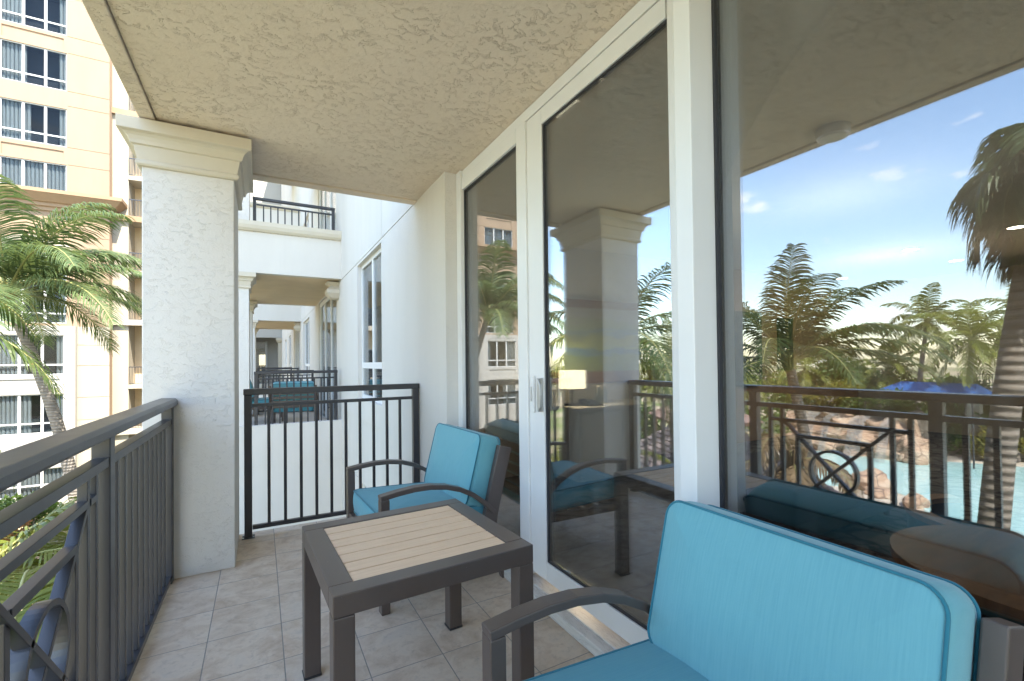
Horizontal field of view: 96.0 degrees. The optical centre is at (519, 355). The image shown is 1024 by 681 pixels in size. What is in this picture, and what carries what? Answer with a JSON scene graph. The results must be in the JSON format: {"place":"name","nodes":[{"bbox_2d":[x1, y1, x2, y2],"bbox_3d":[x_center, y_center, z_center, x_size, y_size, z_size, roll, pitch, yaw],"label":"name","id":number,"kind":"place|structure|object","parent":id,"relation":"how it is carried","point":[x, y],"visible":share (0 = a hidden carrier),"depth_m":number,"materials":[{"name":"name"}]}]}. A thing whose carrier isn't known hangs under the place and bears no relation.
{"place":"outdoors","nodes":[
{"label":"outdoors","id":0,"kind":"place"},
{"bbox_2d":[1,513,67,595],"bbox_3d":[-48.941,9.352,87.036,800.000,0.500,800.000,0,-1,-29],"label":"ground","id":1,"kind":"structure","parent":0,"point":[47,542],"depth_m":19.67,"materials":[{"name":"green plant"}]},
{"bbox_2d":[0,520,31,547],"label":"flower bed","id":2,"kind":"object","parent":1,"relation":"on","point":[12,534],"visible":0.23,"depth_m":17.58,"materials":[{"name":"plant"}]},
{"bbox_2d":[0,565,55,669],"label":"young palm","id":3,"kind":"object","parent":1,"relation":"on","point":[42,594],"visible":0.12,"depth_m":4.10,"materials":[{"name":"green plant"}]},
{"bbox_2d":[0,491,62,539],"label":"shrub","id":4,"kind":"object","parent":1,"relation":"on","point":[7,500],"visible":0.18,"depth_m":19.50,"materials":[{"name":"green plant"}]},
{"bbox_2d":[0,291,68,492],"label":"arching palm","id":5,"kind":"object","parent":1,"relation":"on","point":[12,347],"visible":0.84,"depth_m":6.34,"materials":[{"name":"green plant"}]},
{"bbox_2d":[0,496,76,615],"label":"garden palm","id":6,"kind":"object","parent":1,"relation":"on","point":[43,554],"visible":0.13,"depth_m":6.18,"materials":[{"name":"green plant"}]},
{"bbox_2d":[0,174,141,501],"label":"coconut palm","id":7,"kind":"object","parent":1,"relation":"on","point":[30,264],"visible":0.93,"depth_m":14.03,"materials":[{"name":"green plant"}]},
{"bbox_2d":[0,0,281,505],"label":"hotel wing","id":8,"kind":"structure","parent":1,"relation":"on","point":[64,98],"depth_m":24.66,"materials":[{"name":"beige paint"}]},
{"bbox_2d":[0,467,62,499],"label":"window","id":9,"kind":"structure","parent":8,"relation":"in","point":[43,478],"depth_m":23.61,"materials":[{"name":"white glass"}]},
{"bbox_2d":[0,334,63,375],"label":"window","id":10,"kind":"structure","parent":8,"relation":"in","point":[53,358],"depth_m":23.94,"materials":[{"name":"white glass"}]},
{"bbox_2d":[0,393,63,435],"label":"window","id":11,"kind":"structure","parent":8,"relation":"in","point":[19,414],"depth_m":23.45,"materials":[{"name":"white glass"}]},
{"bbox_2d":[0,251,65,323],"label":"window","id":12,"kind":"structure","parent":8,"relation":"in","point":[64,321],"depth_m":24.48,"materials":[{"name":"white glass"}]},
{"bbox_2d":[0,38,66,90],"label":"window","id":13,"kind":"structure","parent":8,"relation":"in","point":[20,62],"depth_m":24.34,"materials":[{"name":"clear glass"}]},
{"bbox_2d":[0,97,66,146],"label":"window","id":14,"kind":"structure","parent":8,"relation":"in","point":[21,120],"depth_m":24.17,"materials":[{"name":"clear glass"}]},
{"bbox_2d":[0,0,66,35],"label":"window","id":15,"kind":"structure","parent":8,"relation":"in","point":[48,15],"depth_m":24.54,"materials":[{"name":"clear glass"}]},
{"bbox_2d":[0,156,66,190],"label":"window","id":16,"kind":"structure","parent":8,"relation":"in","point":[24,172],"depth_m":24.07,"materials":[{"name":"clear glass"}]},
{"bbox_2d":[256,341,267,382],"bbox_3d":[-17.109,0.444,30.324,0.920,2.740,0.120,0,-1,-29],"label":"terrace door","id":17,"kind":"structure","parent":8,"relation":"in","point":[261,347],"depth_m":30.37,"materials":[{"name":"grey glass"}]},
{"bbox_2d":[238,172,458,533],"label":"hotel building","id":18,"kind":"structure","parent":1,"relation":"on","point":[368,296],"depth_m":6.92,"materials":[{"name":"white paint"}]},
{"bbox_2d":[238,193,249,219],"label":"column","id":19,"kind":"structure","parent":18,"relation":"on","point":[244,213],"depth_m":7.26,"materials":[{"name":"white paint"}]},
{"bbox_2d":[238,271,255,426],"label":"column","id":20,"kind":"structure","parent":18,"relation":"attached to","point":[247,281],"depth_m":7.20,"materials":[{"name":"white paint"}]},
{"bbox_2d":[250,300,257,414],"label":"column","id":21,"kind":"structure","parent":18,"relation":"attached to","point":[253,304],"depth_m":10.40,"materials":[{"name":"white paint"}]},
{"bbox_2d":[253,320,257,386],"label":"column","id":22,"kind":"structure","parent":18,"relation":"attached to","point":[255,322],"depth_m":15.02,"materials":[{"name":"white paint"}]},
{"bbox_2d":[255,328,258,371],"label":"column","id":23,"kind":"structure","parent":18,"relation":"attached to","point":[256,330],"depth_m":18.25,"materials":[{"name":"white paint"}]},
{"bbox_2d":[250,380,283,420],"bbox_3d":[-5.310,0.923,9.503,0.783,0.852,0.810,0,-1,-29],"label":"lounge chair","id":24,"kind":"object","parent":18,"relation":"on","point":[261,400],"visible":0.07,"depth_m":9.21,"materials":[{"name":"teal fabric"}]},
{"bbox_2d":[259,367,291,380],"bbox_3d":[-10.021,1.009,18.900,1.265,1.020,0.080,0,-1,-29],"label":"neighbour railing","id":25,"kind":"object","parent":18,"relation":"on","point":[276,370],"visible":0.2,"depth_m":18.96,"materials":[{"name":"metal"}]},
{"bbox_2d":[257,368,298,387],"bbox_3d":[-8.084,0.941,15.458,1.265,1.020,0.080,0,-1,-29],"label":"neighbour railing","id":26,"kind":"object","parent":18,"relation":"on","point":[258,369],"visible":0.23,"depth_m":15.32,"materials":[{"name":"metal"}]},
{"bbox_2d":[256,370,313,413],"bbox_3d":[-5.633,0.874,11.101,1.265,1.020,0.080,0,-1,-29],"label":"neighbour railing","id":27,"kind":"object","parent":18,"relation":"on","point":[311,374],"visible":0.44,"depth_m":11.06,"materials":[{"name":"metal"}]},
{"bbox_2d":[290,336,290,369],"bbox_3d":[-10.651,-0.008,21.550,0.043,1.820,2.000,0,-1,-29],"label":"window","id":28,"kind":"structure","parent":18,"relation":"in","point":[290,336],"depth_m":22.36,"materials":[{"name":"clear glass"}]},
{"bbox_2d":[268,381,318,423],"bbox_3d":[-4.149,0.896,8.507,0.810,0.852,0.783,0,-1,-22],"label":"lounge chair","id":29,"kind":"object","parent":18,"relation":"on","point":[290,396],"visible":0.47,"depth_m":8.23,"materials":[{"name":"blue fabric"}]},
{"bbox_2d":[253,196,334,240],"bbox_3d":[-3.960,-2.186,8.143,1.330,1.020,0.080,0,-1,-29],"label":"neighbour railing","id":30,"kind":"object","parent":18,"relation":"on","point":[332,214],"visible":0.45,"depth_m":8.11,"materials":[{"name":"metal"}]},
{"bbox_2d":[254,370,337,424],"bbox_3d":[-3.657,0.766,7.590,1.265,1.020,0.080,0,-1,-29],"label":"neighbour railing","id":31,"kind":"object","parent":18,"relation":"on","point":[256,378],"visible":0.7,"depth_m":7.56,"materials":[{"name":"metal"}]},
{"bbox_2d":[295,331,299,380],"bbox_3d":[-8.379,0.221,17.481,0.060,2.620,2.970,0,-1,-29],"label":"balcony door","id":32,"kind":"structure","parent":18,"relation":"in","point":[297,334],"depth_m":17.85,"materials":[{"name":"white glass"}]},
{"bbox_2d":[305,320,309,379],"bbox_3d":[-6.385,-0.159,13.969,0.043,1.820,2.200,0,-1,-29],"label":"window","id":33,"kind":"structure","parent":18,"relation":"in","point":[307,355],"depth_m":14.34,"materials":[{"name":"white glass"}]},
{"bbox_2d":[319,190,335,229],"bbox_3d":[-4.014,-2.984,9.701,0.060,2.620,2.920,0,-1,-29],"label":"balcony door","id":34,"kind":"structure","parent":18,"relation":"in","point":[326,199],"depth_m":10.00,"materials":[{"name":"white glass"}]},
{"bbox_2d":[320,298,336,419],"bbox_3d":[-3.979,0.065,9.661,0.060,2.620,2.920,0,-1,-29],"label":"balcony door","id":35,"kind":"structure","parent":18,"relation":"in","point":[328,310],"depth_m":9.80,"materials":[{"name":"white glass"}]},
{"bbox_2d":[82,0,639,204],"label":"balcony ceiling","id":36,"kind":"structure","parent":18,"relation":"attached to","point":[410,102],"depth_m":2.26,"materials":[{"name":"beige paint"}]},
{"bbox_2d":[361,248,381,403],"bbox_3d":[-1.870,-0.346,5.944,0.043,1.875,1.480,0,-1,-29],"label":"window","id":37,"kind":"structure","parent":18,"relation":"in","point":[371,269],"depth_m":6.07,"materials":[{"name":"clear glass"}]},
{"bbox_2d":[456,129,519,536],"bbox_3d":[-0.200,-0.063,3.107,0.100,2.643,0.912,0,-1,-29],"label":"fixed window","id":38,"kind":"structure","parent":18,"relation":"attached to","point":[487,315],"depth_m":3.07,"materials":[{"name":"clear glass"}]},
{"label":"balcony slab","id":39,"kind":"structure","parent":18,"relation":"attached to","visible":0},
{"bbox_2d":[131,517,594,680],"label":"balcony floor","id":40,"kind":"structure","parent":39,"relation":"on","point":[241,620],"depth_m":2.18,"materials":[{"name":"tile"}]},
{"bbox_2d":[0,398,177,680],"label":"front railing","id":41,"kind":"object","parent":40,"relation":"on","point":[110,564],"visible":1,"depth_m":1.48,"materials":[{"name":"metal"}]},
{"bbox_2d":[115,113,252,578],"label":"column","id":42,"kind":"structure","parent":40,"relation":"on","point":[197,185],"depth_m":2.80,"materials":[{"name":"white paint"}]},
{"bbox_2d":[242,383,418,539],"bbox_3d":[-1.451,0.791,3.701,1.335,1.090,0.080,0,-1,-29],"label":"side railing","id":43,"kind":"object","parent":40,"relation":"on","point":[249,405],"visible":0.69,"depth_m":3.61,"materials":[{"name":"metal"}]},
{"bbox_2d":[302,498,533,680],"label":"side table","id":44,"kind":"object","parent":40,"relation":"on","point":[351,566],"visible":1,"depth_m":1.67,"materials":[{"name":"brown metal"}]},
{"bbox_2d":[346,423,510,615],"bbox_3d":[-0.581,0.895,2.863,0.783,0.852,0.810,0,-1,-32],"label":"lounge chair","id":45,"kind":"object","parent":40,"relation":"on","point":[467,467],"visible":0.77,"depth_m":2.73,"materials":[{"name":"blue fabric"}]},
{"bbox_2d":[504,569,630,655],"bbox_3d":[0.989,1.244,0.968,0.175,0.052,5.760,0,-1,-29],"label":"threshold","id":46,"kind":"object","parent":40,"relation":"on","point":[592,634],"visible":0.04,"depth_m":2.12,"materials":[{"name":"metal"}]},
{"bbox_2d":[667,0,838,512],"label":"picture window","id":47,"kind":"structure","parent":40,"relation":"on","point":[730,62],"depth_m":1.52,"materials":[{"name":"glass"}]},
{"bbox_2d":[462,0,674,643],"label":"sliding door","id":48,"kind":"structure","parent":47,"relation":"attached to","point":[596,431],"depth_m":2.09,"materials":[{"name":"clear glass"}]},
{"bbox_2d":[482,500,1023,680],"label":"lounge chair","id":49,"kind":"object","parent":40,"relation":"on","point":[737,596],"visible":1,"depth_m":1.07,"materials":[{"name":"blue fabric"}]},
{"bbox_2d":[737,446,903,536],"bbox_3d":[2.182,1.066,3.674,1.507,0.432,0.907,0,-1,-29],"label":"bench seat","id":50,"kind":"object","parent":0,"point":[810,492],"visible":0.7,"depth_m":3.26,"materials":[{"name":"blue fabric"}]},
{"bbox_2d":[732,0,1023,285],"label":"room ceiling","id":51,"kind":"structure","parent":0,"point":[882,135],"depth_m":3.02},
{"bbox_2d":[901,247,919,251],"bbox_3d":[4.897,-1.325,5.766,0.186,0.014,0.186,0,-1,-29],"label":"downlight","id":52,"kind":"object","parent":51,"relation":"attached to","point":[911,249],"visible":1,"depth_m":5.76,"materials":[{"name":"plastic"}]},
{"bbox_2d":[947,259,964,261],"bbox_3d":[6.117,-1.330,6.452,0.186,0.014,0.186,0,-1,-29],"label":"downlight","id":53,"kind":"object","parent":51,"relation":"attached to","point":[955,260],"visible":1,"depth_m":6.45,"materials":[{"name":"plastic"}]},
{"bbox_2d":[1005,224,1023,229],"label":"downlight","id":54,"kind":"object","parent":51,"relation":"attached to","point":[1020,226],"visible":1,"depth_m":4.82,"materials":[{"name":"plastic"}]},
{"bbox_2d":[736,425,1023,676],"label":"carpet floor","id":55,"kind":"structure","parent":0,"point":[982,478],"depth_m":5.14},
{"bbox_2d":[890,525,1023,680],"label":"round table","id":56,"kind":"object","parent":55,"relation":"on","point":[983,567],"visible":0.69,"depth_m":1.65,"materials":[{"name":"brown wood"}]},
{"bbox_2d":[904,494,1023,625],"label":"tub chair","id":57,"kind":"object","parent":55,"relation":"on","point":[931,509],"visible":0.27,"depth_m":2.31,"materials":[{"name":"white fabric"}]},
{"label":"room side wall","id":58,"kind":"structure","parent":55,"relation":"on","visible":0},
{"bbox_2d":[733,269,858,442],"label":"room feature wall","id":59,"kind":"structure","parent":58,"relation":"attached to","point":[816,389],"depth_m":7.76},
{"bbox_2d":[734,311,762,386],"bbox_3d":[3.208,-0.095,6.839,1.240,1.120,0.030,0,-1,-29],"label":"television","id":60,"kind":"object","parent":59,"relation":"attached to","point":[748,346],"visible":0.57,"depth_m":6.98,"materials":[{"name":"glass"}]},
{"bbox_2d":[777,318,793,369],"bbox_3d":[4.329,-0.180,7.498,0.400,0.840,0.034,0,-1,-29],"label":"wall mirror","id":61,"kind":"object","parent":59,"relation":"attached to","point":[785,358],"depth_m":7.46,"materials":[{"name":"glass"}]},
{"bbox_2d":[856,264,1023,440],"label":"room back wall","id":62,"kind":"structure","parent":0,"point":[943,353],"depth_m":7.56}
]}

